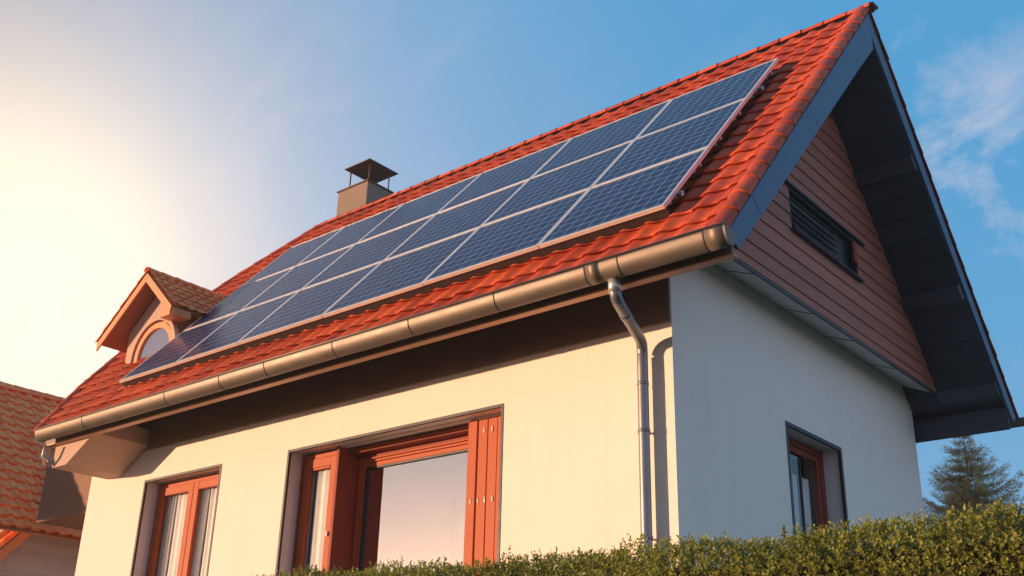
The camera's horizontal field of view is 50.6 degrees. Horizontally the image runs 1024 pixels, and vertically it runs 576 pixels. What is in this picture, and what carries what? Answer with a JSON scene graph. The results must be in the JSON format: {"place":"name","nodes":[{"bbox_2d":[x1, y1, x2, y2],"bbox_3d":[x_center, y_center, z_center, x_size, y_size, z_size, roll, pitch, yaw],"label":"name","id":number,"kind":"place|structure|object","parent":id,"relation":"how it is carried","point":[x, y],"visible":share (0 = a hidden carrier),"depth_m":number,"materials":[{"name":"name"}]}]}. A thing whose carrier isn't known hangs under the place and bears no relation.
{"place":"outdoors","nodes":[
{"label":"outdoors","id":0,"kind":"place"},
{"bbox_2d":[0,381,82,575],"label":"neighbour house","id":1,"kind":"structure","parent":0,"point":[29,546],"depth_m":21.79,"materials":[{"name":"red"}]},
{"bbox_2d":[0,0,1023,536],"label":"sky","id":2,"kind":"structure","parent":0,"point":[192,141],"materials":[{"name":"blue"}]},
{"bbox_3d":[-0.961,-0.869,14.661,9.070,0.093,0.096,-17,-29,37],"label":"mounting rail","id":3,"kind":"object","parent":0,"visible":0},
{"bbox_2d":[184,266,294,330],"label":"solar panel","id":4,"kind":"object","parent":3,"relation":"attached to","point":[240,298],"visible":0.69,"depth_m":16.59,"materials":[{"name":"glass"}]},
{"bbox_2d":[242,244,354,309],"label":"solar panel","id":5,"kind":"object","parent":3,"relation":"attached to","point":[299,277],"visible":0.68,"depth_m":15.78,"materials":[{"name":"glass"}]},
{"bbox_2d":[303,214,435,288],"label":"solar panel","id":6,"kind":"object","parent":3,"relation":"attached to","point":[371,251],"visible":0.72,"depth_m":14.89,"materials":[{"name":"glass"}]},
{"bbox_2d":[385,179,528,259],"bbox_3d":[-0.697,-0.864,13.942,1.647,1.381,0.042,-17,-70,37],"label":"solar panel","id":7,"kind":"object","parent":3,"relation":"attached to","point":[462,218],"visible":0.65,"depth_m":13.91,"materials":[{"name":"glass"}]},
{"bbox_2d":[591,98,746,187],"bbox_3d":[1.755,-1.601,12.041,1.481,1.381,0.042,-17,-70,37],"label":"solar panel","id":8,"kind":"object","parent":3,"relation":"attached to","point":[694,134],"visible":0.86,"depth_m":11.98,"materials":[{"name":"glass"}]},
{"bbox_3d":[-1.277,-0.518,14.117,9.070,0.093,0.096,-17,-29,37],"label":"mounting rail","id":9,"kind":"object","parent":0,"visible":0},
{"bbox_2d":[481,140,633,225],"bbox_3d":[0.559,-1.244,12.966,1.601,1.381,0.042,-17,-70,37],"label":"solar panel","id":10,"kind":"object","parent":9,"relation":"attached to","point":[565,181],"visible":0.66,"depth_m":12.92,"materials":[{"name":"glass"}]},
{"bbox_3d":[-0.373,-1.522,15.672,9.070,0.093,0.096,-17,-29,37],"label":"mounting rail","id":11,"kind":"object","parent":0,"visible":0},
{"bbox_2d":[242,226,344,285],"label":"solar panel","id":12,"kind":"object","parent":11,"relation":"attached to","point":[293,256],"visible":0.71,"depth_m":17.65,"materials":[{"name":"glass"}]},
{"bbox_2d":[298,203,403,264],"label":"solar panel","id":13,"kind":"object","parent":11,"relation":"attached to","point":[351,234],"visible":0.67,"depth_m":16.84,"materials":[{"name":"glass"}]},
{"label":"ground","id":14,"kind":"structure","parent":0,"visible":0},
{"bbox_2d":[32,2,1023,575],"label":"house","id":15,"kind":"structure","parent":14,"relation":"on","point":[756,318],"depth_m":12.90,"materials":[{"name":"white paint"}]},
{"bbox_2d":[157,495,177,575],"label":"curtain","id":16,"kind":"object","parent":15,"relation":"hanging from","point":[167,532],"visible":1,"depth_m":15.45,"materials":[{"name":"grey fabric"}]},
{"bbox_2d":[130,464,221,575],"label":"window","id":17,"kind":"structure","parent":15,"relation":"in","point":[156,491],"depth_m":15.37,"materials":[{"name":"red wood"}]},
{"bbox_2d":[167,493,187,575],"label":"curtain","id":18,"kind":"object","parent":15,"relation":"hanging from","point":[177,535],"visible":0.68,"depth_m":15.30,"materials":[{"name":"white fabric"}]},
{"bbox_2d":[191,488,210,575],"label":"curtain","id":19,"kind":"object","parent":15,"relation":"hanging from","point":[202,518],"visible":1,"depth_m":14.96,"materials":[{"name":"grey fabric"}]},
{"bbox_2d":[200,487,216,575],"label":"curtain","id":20,"kind":"object","parent":15,"relation":"hanging from","point":[209,530],"visible":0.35,"depth_m":14.86,"materials":[{"name":"white fabric"}]},
{"bbox_2d":[303,471,315,575],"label":"curtain","id":21,"kind":"object","parent":15,"relation":"hanging from","point":[311,504],"visible":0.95,"depth_m":13.59,"materials":[{"name":"grey fabric"}]},
{"bbox_2d":[308,468,329,575],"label":"curtain","id":22,"kind":"object","parent":15,"relation":"hanging from","point":[319,515],"visible":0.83,"depth_m":13.46,"materials":[{"name":"white fabric"}]},
{"bbox_2d":[275,403,503,575],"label":"window","id":23,"kind":"structure","parent":15,"relation":"in","point":[426,490],"depth_m":12.98,"materials":[{"name":"red wood"}]},
{"bbox_2d":[121,208,670,386],"bbox_3d":[-2.051,0.343,12.781,9.126,0.046,0.089,-17,-29,37],"label":"mounting rail","id":24,"kind":"object","parent":15,"relation":"attached to","point":[594,235],"visible":1,"depth_m":11.94,"materials":[{"name":"silver metal"}]},
{"bbox_2d":[668,190,684,205],"bbox_3d":[-1.878,0.170,12.986,9.177,0.101,0.114,-17,-29,37],"label":"mounting rail","id":25,"kind":"object","parent":15,"relation":"attached to","point":[680,193],"visible":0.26,"depth_m":10.27,"materials":[{"name":"metal"}]},
{"bbox_2d":[119,312,237,382],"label":"solar panel","id":26,"kind":"object","parent":25,"relation":"attached to","point":[172,352],"visible":0.89,"depth_m":15.50,"materials":[{"name":"glass"}]},
{"bbox_2d":[176,290,299,364],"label":"solar panel","id":27,"kind":"object","parent":25,"relation":"attached to","point":[234,330],"visible":0.89,"depth_m":14.67,"materials":[{"name":"glass"}]},
{"bbox_2d":[238,261,382,344],"bbox_3d":[-2.571,0.190,13.866,1.607,1.381,0.044,-17,-70,37],"label":"solar panel","id":28,"kind":"object","parent":25,"relation":"attached to","point":[309,304],"visible":0.94,"depth_m":13.78,"materials":[{"name":"glass"}]},
{"bbox_2d":[322,227,479,317],"bbox_3d":[-1.309,-0.185,12.890,1.647,1.381,0.042,-17,-70,37],"label":"solar panel","id":29,"kind":"object","parent":25,"relation":"attached to","point":[405,272],"visible":0.9,"depth_m":12.81,"materials":[{"name":"glass"}]},
{"bbox_2d":[423,188,589,285],"bbox_3d":[-0.051,-0.564,11.915,1.601,1.381,0.044,-17,-70,37],"label":"solar panel","id":30,"kind":"object","parent":25,"relation":"attached to","point":[526,231],"visible":0.9,"depth_m":11.82,"materials":[{"name":"glass"}]},
{"bbox_2d":[538,147,709,248],"bbox_3d":[1.145,-0.919,10.990,1.481,1.381,0.042,-17,-70,37],"label":"solar panel","id":31,"kind":"object","parent":25,"relation":"attached to","point":[652,189],"visible":1,"depth_m":10.88,"materials":[{"name":"glass"}]},
{"bbox_2d":[749,85,764,99],"bbox_3d":[-0.619,-1.229,15.153,9.177,0.101,0.114,-17,-29,37],"label":"mounting rail","id":32,"kind":"object","parent":15,"relation":"attached to","point":[760,88],"visible":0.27,"depth_m":12.45,"materials":[{"name":"metal"}]},
{"bbox_2d":[358,173,481,242],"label":"solar panel","id":33,"kind":"object","parent":32,"relation":"attached to","point":[422,207],"visible":0.69,"depth_m":15.94,"materials":[{"name":"glass"}]},
{"bbox_2d":[438,137,572,212],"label":"solar panel","id":34,"kind":"object","parent":32,"relation":"attached to","point":[514,172],"visible":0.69,"depth_m":14.96,"materials":[{"name":"glass"}]},
{"bbox_2d":[532,99,671,177],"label":"solar panel","id":35,"kind":"object","parent":32,"relation":"attached to","point":[631,127],"visible":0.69,"depth_m":13.99,"materials":[{"name":"glass"}]},
{"bbox_2d":[636,58,778,138],"bbox_3d":[2.367,-2.278,13.094,1.481,1.381,0.042,-17,-70,37],"label":"solar panel","id":36,"kind":"object","parent":32,"relation":"attached to","point":[746,84],"visible":0.88,"depth_m":13.04,"materials":[{"name":"glass"}]},
{"bbox_2d":[792,473,811,548],"bbox_3d":[3.265,2.961,12.390,0.046,1.700,0.878,-17,-29,37],"label":"curtain","id":37,"kind":"object","parent":15,"relation":"hanging from","point":[806,499],"visible":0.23,"depth_m":12.76,"materials":[{"name":"grey fabric"}]},
{"bbox_2d":[785,420,849,547],"bbox_3d":[3.353,2.699,12.256,0.341,2.082,1.470,-17,-29,37],"label":"window","id":38,"kind":"structure","parent":15,"relation":"in","point":[825,456],"depth_m":12.87,"materials":[{"name":"red wood"}]},
{"bbox_2d":[784,179,864,282],"bbox_3d":[3.811,-0.622,13.163,0.165,0.606,2.200,-17,-29,37],"label":"vent","id":39,"kind":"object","parent":15,"relation":"in","point":[807,222],"depth_m":13.14,"materials":[{"name":"metal"}]},
{"bbox_2d":[252,498,1023,575],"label":"hedge","id":40,"kind":"object","parent":14,"relation":"on","point":[951,548],"visible":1,"depth_m":5.29,"materials":[{"name":"green plant"}]},
{"bbox_2d":[922,435,1023,540],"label":"spruce tree","id":41,"kind":"object","parent":14,"relation":"on","point":[963,491],"visible":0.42,"depth_m":21.98,"materials":[{"name":"green plant"}]}
]}

